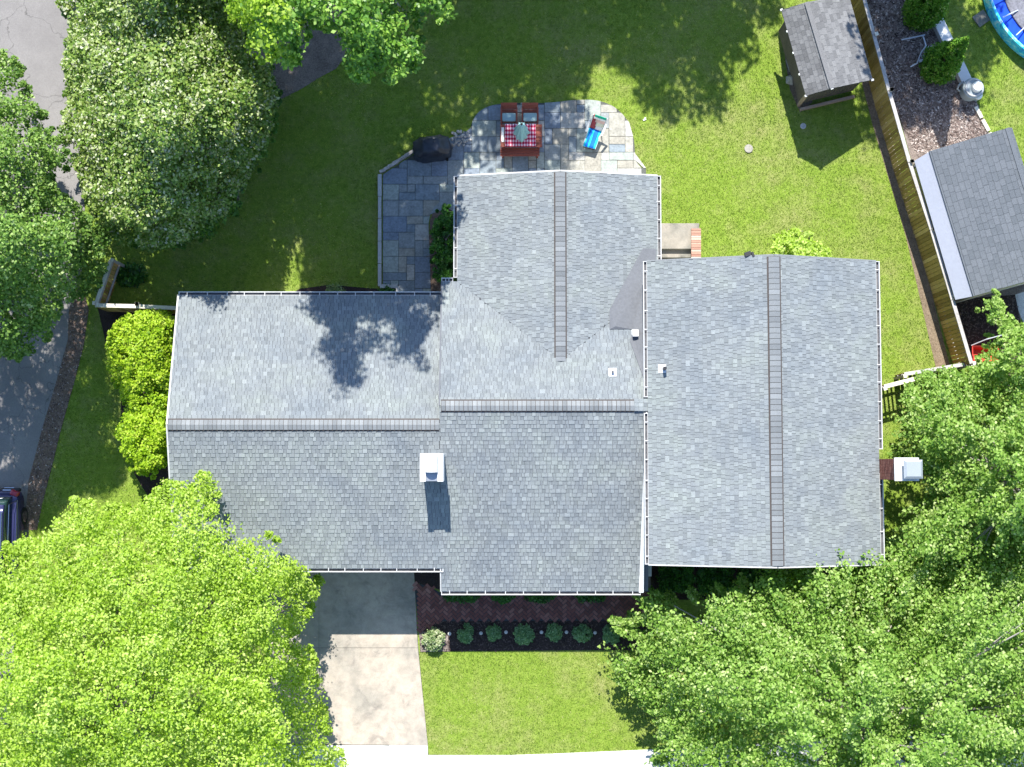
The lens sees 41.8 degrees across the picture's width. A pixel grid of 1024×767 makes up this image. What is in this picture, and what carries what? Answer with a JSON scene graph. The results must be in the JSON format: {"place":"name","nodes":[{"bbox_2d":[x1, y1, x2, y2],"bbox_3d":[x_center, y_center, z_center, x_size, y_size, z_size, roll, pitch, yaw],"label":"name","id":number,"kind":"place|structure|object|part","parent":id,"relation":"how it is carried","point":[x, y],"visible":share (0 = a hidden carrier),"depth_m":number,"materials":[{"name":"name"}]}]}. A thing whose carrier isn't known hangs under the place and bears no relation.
{"place":"outdoors","nodes":[
{"label":"outdoors","id":0,"kind":"place"},
{"bbox_2d":[0,0,84,765],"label":"road","id":1,"kind":"structure","parent":0,"point":[33,34],"depth_m":50.36,"materials":[{"name":"grey asphalt"}]},
{"bbox_2d":[0,487,27,618],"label":"parked car","id":2,"kind":"object","parent":1,"relation":"on","point":[13,515],"visible":0.49,"depth_m":48.78,"materials":[{"name":"blue paint"}]},
{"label":"windows","id":3,"kind":"part","parent":2,"relation":"part of","materials":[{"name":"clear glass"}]},
{"bbox_2d":[0,48,111,362],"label":"street tree","id":4,"kind":"object","parent":1,"relation":"on","point":[16,275],"visible":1,"depth_m":44.58,"materials":[{"name":"green plant"}]},
{"bbox_2d":[263,572,427,745],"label":"driveway","id":5,"kind":"structure","parent":0,"point":[359,631],"depth_m":49.42,"materials":[{"name":"concrete"}]},
{"bbox_2d":[429,208,453,290],"bbox_3d":[-2.163,-4.897,50.430,1.924,0.050,4.269,0,86,0],"label":"hedge bed","id":6,"kind":"object","parent":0,"point":[435,285],"visible":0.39,"depth_m":50.38,"materials":[{"name":"brown soil"}]},
{"bbox_2d":[426,203,456,283],"bbox_3d":[-2.581,-5.170,49.798,1.272,1.289,3.053,0,86,0],"label":"narrow hedge","id":7,"kind":"object","parent":6,"relation":"on","point":[441,244],"visible":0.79,"depth_m":49.42,"materials":[{"name":"green plant"}]},
{"bbox_2d":[383,100,645,290],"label":"patio","id":8,"kind":"structure","parent":0,"point":[416,194],"depth_m":50.60,"materials":[{"name":"grey stone"}]},
{"bbox_2d":[378,174,399,290],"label":"patio kerb","id":9,"kind":"structure","parent":8,"relation":"on","point":[381,285],"depth_m":50.31,"materials":[{"name":"stone"}]},
{"bbox_2d":[412,134,452,162],"bbox_3d":[-2.989,-8.801,50.036,1.544,1.253,0.950,0,86,0],"label":"covered grill","id":10,"kind":"object","parent":8,"relation":"on","point":[429,149],"visible":1,"depth_m":49.66,"materials":[{"name":"black fabric"}]},
{"bbox_2d":[451,130,471,146],"bbox_3d":[-1.916,-9.277,50.646,0.808,0.132,0.650,0,86,0],"label":"rock pile","id":11,"kind":"object","parent":8,"relation":"on","point":[455,134],"visible":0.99,"depth_m":50.62,"materials":[{"name":"grey stone"}]},
{"bbox_2d":[500,103,516,123],"bbox_3d":[-0.113,-10.095,50.331,0.635,0.780,0.730,0,86,0],"label":"patio chair","id":12,"kind":"object","parent":8,"relation":"on","point":[508,114],"visible":0.98,"depth_m":50.25,"materials":[{"name":"red wood"}]},
{"bbox_2d":[500,148,539,157],"bbox_3d":[0.300,-8.662,50.422,1.461,0.425,0.313,0,86,0],"label":"wooden bench","id":13,"kind":"object","parent":8,"relation":"on","point":[519,150],"visible":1,"depth_m":50.21,"materials":[{"name":"red wood"}]},
{"bbox_2d":[500,124,541,149],"bbox_3d":[0.344,-9.210,50.302,1.546,0.725,0.857,0,86,0],"label":"picnic table","id":14,"kind":"object","parent":8,"relation":"on","point":[538,135],"visible":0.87,"depth_m":49.94,"materials":[{"name":"red wood"}]},
{"bbox_2d":[501,127,503,141],"bbox_3d":[-0.345,-9.270,49.927,0.100,0.015,0.550,0,86,0],"label":"folded towel","id":15,"kind":"object","parent":14,"relation":"on","point":[502,134],"visible":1,"depth_m":49.92,"materials":[{"name":"white fabric"}]},
{"bbox_2d":[505,124,535,146],"bbox_3d":[0.309,-9.252,49.935,1.156,0.012,0.851,0,86,0],"label":"tablecloth","id":16,"kind":"object","parent":14,"relation":"on","point":[511,140],"visible":0.82,"depth_m":49.93,"materials":[{"name":"fabric"}]},
{"bbox_2d":[513,122,529,141],"bbox_3d":[0.351,-9.256,49.425,0.612,2.390,0.606,0,86,0],"label":"patio umbrella","id":17,"kind":"object","parent":8,"relation":"on","point":[521,132],"visible":1,"depth_m":49.20,"materials":[{"name":"teal fabric"}]},
{"bbox_2d":[522,103,538,123],"bbox_3d":[0.676,-10.095,50.331,0.635,0.780,0.730,0,86,0],"label":"patio chair","id":18,"kind":"object","parent":8,"relation":"on","point":[530,112],"visible":0.97,"depth_m":50.25,"materials":[{"name":"red wood"}]},
{"bbox_2d":[583,114,606,149],"bbox_3d":[3.081,-9.366,50.174,0.700,0.998,1.146,19,87,1],"label":"lounge chair","id":19,"kind":"object","parent":8,"relation":"on","point":[596,125],"visible":1,"depth_m":50.26,"materials":[{"name":"blue fabric"}]},
{"bbox_2d":[8,0,1023,766],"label":"lawn","id":20,"kind":"structure","parent":0,"point":[394,96],"depth_m":50.57,"materials":[{"name":"green plant"}]},
{"bbox_2d":[24,286,88,529],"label":"leaf litter verge","id":21,"kind":"structure","parent":20,"relation":"on","point":[58,411],"depth_m":50.01,"materials":[{"name":"brown plant"}]},
{"bbox_2d":[95,258,124,305],"bbox_3d":[-14.856,-3.655,49.527,0.201,1.625,1.825,18,86,1],"label":"corner fence","id":22,"kind":"object","parent":20,"relation":"on","point":[112,262],"visible":0.89,"depth_m":49.50,"materials":[{"name":"wood"}]},
{"bbox_2d":[114,262,147,287],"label":"lily clump","id":23,"kind":"object","parent":20,"relation":"on","point":[135,277],"visible":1,"depth_m":50.11,"materials":[{"name":"green plant"}]},
{"bbox_2d":[98,308,175,494],"bbox_3d":[-13.190,0.458,50.087,3.281,0.050,7.475,-12,86,-1],"label":"side bed","id":24,"kind":"object","parent":20,"relation":"on","point":[108,320],"visible":0.17,"depth_m":50.02,"materials":[{"name":"black soil"}]},
{"bbox_2d":[92,301,175,313],"bbox_3d":[-13.659,-2.792,49.471,3.177,1.625,0.225,2,86,0],"label":"side fence","id":25,"kind":"object","parent":24,"relation":"on","point":[136,306],"visible":0.7,"depth_m":48.77,"materials":[{"name":"white wood"}]},
{"bbox_2d":[105,308,174,393],"bbox_3d":[-13.597,-1.214,48.665,3.102,3.043,3.265,0,86,0],"label":"lime shrub","id":26,"kind":"object","parent":24,"relation":"on","point":[147,351],"visible":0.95,"depth_m":47.73,"materials":[{"name":"green plant"}]},
{"bbox_2d":[113,405,167,479],"bbox_3d":[-13.304,2.125,48.574,2.390,2.794,2.770,0,86,0],"label":"lime shrub","id":27,"kind":"object","parent":24,"relation":"on","point":[153,436],"visible":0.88,"depth_m":47.57,"materials":[{"name":"green plant"}]},
{"bbox_2d":[120,372,168,421],"bbox_3d":[-13.328,0.448,48.856,2.339,2.445,2.136,0,86,0],"label":"lime shrub","id":28,"kind":"object","parent":24,"relation":"on","point":[135,402],"visible":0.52,"depth_m":47.97,"materials":[{"name":"green plant"}]},
{"bbox_2d":[54,0,279,252],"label":"magnolia tree","id":29,"kind":"object","parent":20,"relation":"on","point":[142,107],"visible":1,"depth_m":44.80,"materials":[{"name":"green plant"}]},
{"bbox_2d":[0,469,348,766],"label":"shade tree","id":30,"kind":"object","parent":20,"relation":"on","point":[101,722],"visible":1,"depth_m":41.75,"materials":[{"name":"green plant"}]},
{"bbox_2d":[105,64,283,250],"bbox_3d":[-10.921,-7.858,49.145,3.735,2.953,8.808,42,87,2],"label":"evergreen shrub","id":31,"kind":"object","parent":20,"relation":"on","point":[233,211],"visible":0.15,"depth_m":48.78,"materials":[{"name":"green plant"}]},
{"bbox_2d":[236,1,346,98],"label":"bare mulch bed","id":32,"kind":"object","parent":20,"relation":"on","point":[323,54],"visible":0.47,"depth_m":50.88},
{"bbox_2d":[221,0,307,65],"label":"yard tree","id":33,"kind":"object","parent":32,"relation":"on","point":[234,9],"visible":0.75,"depth_m":38.26,"materials":[{"name":"green plant"}]},
{"bbox_2d":[232,0,457,85],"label":"yard tree","id":34,"kind":"object","parent":32,"relation":"on","point":[376,43],"visible":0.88,"depth_m":38.67,"materials":[{"name":"green plant"}]},
{"bbox_2d":[297,285,382,290],"bbox_3d":[-6.455,-3.050,50.314,4.509,0.050,1.322,0,86,0],"label":"back wall bed","id":35,"kind":"object","parent":20,"relation":"on","point":[324,287],"visible":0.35,"depth_m":50.32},
{"bbox_2d":[325,283,345,290],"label":"plant","id":36,"kind":"object","parent":35,"relation":"on","point":[336,286],"visible":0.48,"depth_m":50.12,"materials":[{"name":"green plant"}]},
{"bbox_2d":[377,283,395,290],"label":"weed clump","id":37,"kind":"object","parent":35,"relation":"on","point":[388,288],"visible":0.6,"depth_m":50.16,"materials":[{"name":"green plant"}]},
{"bbox_2d":[379,149,412,173],"bbox_3d":[-4.099,-8.532,50.596,2.125,0.130,0.166,-33,87,-2],"label":"patio edging","id":38,"kind":"object","parent":20,"relation":"on","point":[397,161],"visible":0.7,"depth_m":50.53,"materials":[{"name":"grey stone"}]},
{"bbox_2d":[419,632,447,651],"bbox_3d":[-2.890,9.519,49.484,1.092,0.050,0.768,0,86,0],"label":"planting corner","id":39,"kind":"object","parent":20,"relation":"on","point":[426,650],"visible":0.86,"depth_m":49.45,"materials":[{"name":"beige stone"}]},
{"bbox_2d":[421,626,445,651],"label":"round shrub","id":40,"kind":"object","parent":39,"relation":"on","point":[432,642],"visible":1,"depth_m":49.09,"materials":[{"name":"green plant"}]},
{"bbox_2d":[412,581,659,633],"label":"brick walk","id":41,"kind":"structure","parent":20,"relation":"on","point":[432,605],"depth_m":49.53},
{"bbox_2d":[414,566,664,599],"bbox_3d":[1.057,7.085,49.657,9.607,0.050,1.839,0,86,0],"label":"foundation bed","id":42,"kind":"object","parent":20,"relation":"on","point":[431,579],"visible":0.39,"depth_m":49.62,"materials":[{"name":"black soil"}]},
{"bbox_2d":[442,595,480,603],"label":"foundation shrub","id":43,"kind":"object","parent":42,"relation":"on","point":[460,599],"visible":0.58,"depth_m":49.28,"materials":[{"name":"green plant"}]},
{"bbox_2d":[490,595,515,604],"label":"foundation shrub","id":44,"kind":"object","parent":42,"relation":"on","point":[502,599],"visible":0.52,"depth_m":49.26,"materials":[{"name":"green plant"}]},
{"bbox_2d":[524,595,556,603],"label":"foundation shrub","id":45,"kind":"object","parent":42,"relation":"on","point":[542,599],"visible":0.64,"depth_m":49.27,"materials":[{"name":"green plant"}]},
{"bbox_2d":[573,595,605,603],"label":"foundation shrub","id":46,"kind":"object","parent":42,"relation":"on","point":[592,598],"visible":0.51,"depth_m":49.25,"materials":[{"name":"green plant"}]},
{"bbox_2d":[420,620,664,651],"bbox_3d":[1.128,9.318,49.505,9.057,0.050,1.134,0,86,0],"label":"mulch bed","id":47,"kind":"object","parent":20,"relation":"on","point":[525,647],"visible":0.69,"depth_m":49.47,"materials":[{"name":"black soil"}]},
{"bbox_2d":[457,622,473,643],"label":"round shrub","id":48,"kind":"object","parent":47,"relation":"on","point":[465,635],"visible":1,"depth_m":49.18,"materials":[{"name":"green plant"}]},
{"bbox_2d":[486,623,501,641],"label":"round shrub","id":49,"kind":"object","parent":47,"relation":"on","point":[494,632],"visible":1,"depth_m":49.15,"materials":[{"name":"green plant"}]},
{"bbox_2d":[513,623,534,645],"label":"round shrub","id":50,"kind":"object","parent":47,"relation":"on","point":[523,634],"visible":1,"depth_m":49.14,"materials":[{"name":"green plant"}]},
{"bbox_2d":[545,623,562,641],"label":"round shrub","id":51,"kind":"object","parent":47,"relation":"on","point":[554,632],"visible":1,"depth_m":49.15,"materials":[{"name":"green plant"}]},
{"bbox_2d":[571,624,592,642],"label":"round shrub","id":52,"kind":"object","parent":47,"relation":"on","point":[583,629],"visible":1,"depth_m":49.16,"materials":[{"name":"green plant"}]},
{"bbox_2d":[602,624,620,644],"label":"round shrub","id":53,"kind":"object","parent":47,"relation":"on","point":[609,636],"visible":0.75,"depth_m":49.15,"materials":[{"name":"green plant"}]},
{"bbox_2d":[166,170,922,594],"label":"house","id":54,"kind":"structure","parent":20,"relation":"on","point":[570,382],"depth_m":45.89,"materials":[{"name":"grey"}]},
{"bbox_2d":[661,223,700,258],"bbox_3d":[6.084,-5.170,50.106,1.884,0.675,1.575,0,86,0],"label":"back stoop","id":55,"kind":"object","parent":20,"relation":"on","point":[680,240],"visible":0.69,"depth_m":49.90,"materials":[{"name":"concrete"}]},
{"bbox_2d":[744,144,752,152],"bbox_3d":[8.944,-8.880,50.654,0.320,0.050,0.320,0,86,0],"label":"access cover","id":56,"kind":"object","parent":20,"relation":"on","point":[748,148],"visible":1,"depth_m":50.63,"materials":[{"name":"white plastic"}]},
{"bbox_2d":[670,566,838,599],"bbox_3d":[8.785,7.085,49.659,7.505,0.050,1.839,0,86,0],"label":"shrub bed","id":57,"kind":"object","parent":20,"relation":"on","point":[680,596],"depth_m":49.61,"materials":[{"name":"black soil"}]},
{"bbox_2d":[655,566,696,593],"bbox_3d":[5.958,7.062,48.965,1.492,1.363,1.411,0,86,0],"label":"clipped hedge","id":58,"kind":"object","parent":57,"relation":"on","point":[678,579],"visible":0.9,"depth_m":48.47,"materials":[{"name":"green plant"}]},
{"bbox_2d":[695,567,734,595],"bbox_3d":[7.382,7.039,48.955,1.438,1.386,1.399,0,86,0],"label":"clipped hedge","id":59,"kind":"object","parent":57,"relation":"on","point":[709,576],"visible":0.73,"depth_m":48.48,"materials":[{"name":"green plant"}]},
{"bbox_2d":[736,567,771,594],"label":"clipped hedge","id":60,"kind":"object","parent":57,"relation":"on","point":[745,572],"visible":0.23,"depth_m":48.50,"materials":[{"name":"green plant"}]},
{"bbox_2d":[785,57,811,111],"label":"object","id":61,"kind":"structure","parent":20,"relation":"on","point":[793,92],"depth_m":50.80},
{"bbox_2d":[786,75,792,84],"bbox_3d":[10.589,-11.516,50.709,0.398,0.280,0.418,0,86,0],"label":"garden stone","id":62,"kind":"object","parent":61,"relation":"on","point":[789,79],"visible":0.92,"depth_m":50.72,"materials":[{"name":"grey stone"}]},
{"bbox_2d":[770,227,832,257],"bbox_3d":[10.620,-4.747,49.312,2.639,2.208,2.098,0,86,0],"label":"rounded shrub","id":63,"kind":"object","parent":20,"relation":"on","point":[793,242],"visible":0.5,"depth_m":48.75,"materials":[{"name":"green plant"}]},
{"bbox_2d":[800,123,805,128],"bbox_3d":[11.018,-9.742,50.704,0.220,0.060,0.214,0,86,0],"label":"cleanout cap","id":64,"kind":"object","parent":20,"relation":"on","point":[802,125],"visible":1,"depth_m":50.69,"materials":[{"name":"plastic"}]},
{"bbox_2d":[597,524,1023,766],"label":"maple tree","id":65,"kind":"object","parent":20,"relation":"on","point":[868,726],"visible":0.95,"depth_m":42.98,"materials":[{"name":"green plant"}]},
{"bbox_2d":[778,0,873,110],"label":"garden shed","id":66,"kind":"structure","parent":20,"relation":"on","point":[823,48],"depth_m":48.52,"materials":[{"name":"grey"}]},
{"bbox_2d":[882,376,915,390],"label":"slat gate","id":67,"kind":"structure","parent":20,"relation":"on","point":[888,385],"depth_m":48.58,"materials":[{"name":"white wood"}]},
{"bbox_2d":[862,81,948,366],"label":"dirt strip","id":68,"kind":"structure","parent":20,"relation":"on","point":[937,344],"depth_m":50.40,"materials":[{"name":"brown soil"}]},
{"bbox_2d":[850,0,975,367],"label":"plank fence","id":69,"kind":"object","parent":20,"relation":"on","point":[879,84],"visible":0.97,"depth_m":49.43,"materials":[{"name":"brown wood"}]},
{"bbox_2d":[894,363,973,379],"bbox_3d":[15.545,-0.472,49.471,2.618,1.325,0.206,-9,86,-1],"label":"rail fence","id":70,"kind":"object","parent":20,"relation":"on","point":[903,375],"visible":0.66,"depth_m":48.92,"materials":[{"name":"white wood"}]},
{"bbox_2d":[867,0,1023,325],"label":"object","id":71,"kind":"object","parent":20,"relation":"on","point":[1008,291],"visible":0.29,"depth_m":50.78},
{"bbox_2d":[901,0,949,32],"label":"arborvitae","id":72,"kind":"object","parent":71,"relation":"on","point":[933,11],"visible":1,"depth_m":49.64,"materials":[{"name":"green plant"}]},
{"bbox_2d":[867,0,987,157],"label":"wood chips","id":73,"kind":"object","parent":71,"relation":"on","point":[932,134],"visible":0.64,"depth_m":50.77,"materials":[{"name":"brown wood"}]},
{"bbox_2d":[901,34,934,66],"bbox_3d":[15.381,-12.590,50.519,1.121,0.256,1.137,-12,86,-1],"label":"pool ladder","id":74,"kind":"object","parent":73,"relation":"on","point":[923,35],"visible":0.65,"depth_m":50.47,"materials":[{"name":"metal"}]},
{"bbox_2d":[957,78,983,100],"bbox_3d":[17.243,-11.056,50.358,0.962,0.920,0.800,0,86,0],"label":"pool filter","id":75,"kind":"object","parent":73,"relation":"on","point":[971,89],"visible":1,"depth_m":50.13,"materials":[{"name":"metal"}]},
{"bbox_2d":[918,35,969,85],"bbox_3d":[16.027,-12.019,49.048,1.497,4.002,1.591,0,86,0],"label":"arborvitae","id":76,"kind":"object","parent":71,"relation":"on","point":[947,57],"visible":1,"depth_m":49.23,"materials":[{"name":"green plant"}]},
{"bbox_2d":[905,127,1023,302],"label":"neighbour shed","id":77,"kind":"structure","parent":71,"relation":"on","point":[972,190],"depth_m":48.01,"materials":[{"name":"grey"}]},
{"bbox_2d":[956,295,1022,375],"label":"dark mulch bed","id":78,"kind":"object","parent":71,"relation":"on","point":[984,326],"visible":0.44,"depth_m":50.24,"materials":[{"name":"black wood"}]},
{"bbox_2d":[971,335,1001,362],"bbox_3d":[17.650,-1.285,49.776,1.255,0.813,1.099,0,86,0],"label":"red cart","id":79,"kind":"object","parent":78,"relation":"on","point":[976,349],"visible":0.3,"depth_m":49.80,"materials":[{"name":"plastic"}]},
{"bbox_2d":[885,363,1023,606],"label":"maple tree","id":80,"kind":"object","parent":20,"relation":"on","point":[980,480],"visible":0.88,"depth_m":44.50,"materials":[{"name":"green plant"}]},
{"bbox_2d":[932,18,991,133],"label":"retaining beam","id":81,"kind":"structure","parent":20,"relation":"on","point":[942,31],"depth_m":50.66,"materials":[{"name":"white paint"}]},
{"bbox_2d":[972,10,989,26],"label":"paving square","id":82,"kind":"structure","parent":20,"relation":"on","point":[980,18],"depth_m":50.94,"materials":[{"name":"concrete"}]},
{"bbox_2d":[966,287,1023,395],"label":"maple tree","id":83,"kind":"object","parent":20,"relation":"on","point":[986,368],"visible":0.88,"depth_m":45.54,"materials":[{"name":"green plant"}]},
{"bbox_2d":[983,0,1023,57],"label":"swimming pool","id":84,"kind":"structure","parent":20,"relation":"on","point":[1006,17],"depth_m":50.59,"materials":[{"name":"paint"}]},
{"bbox_2d":[1015,292,1023,321],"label":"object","id":85,"kind":"structure","parent":20,"relation":"on","point":[1020,299],"depth_m":50.28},
{"bbox_2d":[260,728,1023,766],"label":"sidewalk","id":86,"kind":"structure","parent":0,"point":[387,756],"depth_m":49.18,"materials":[{"name":"concrete"}]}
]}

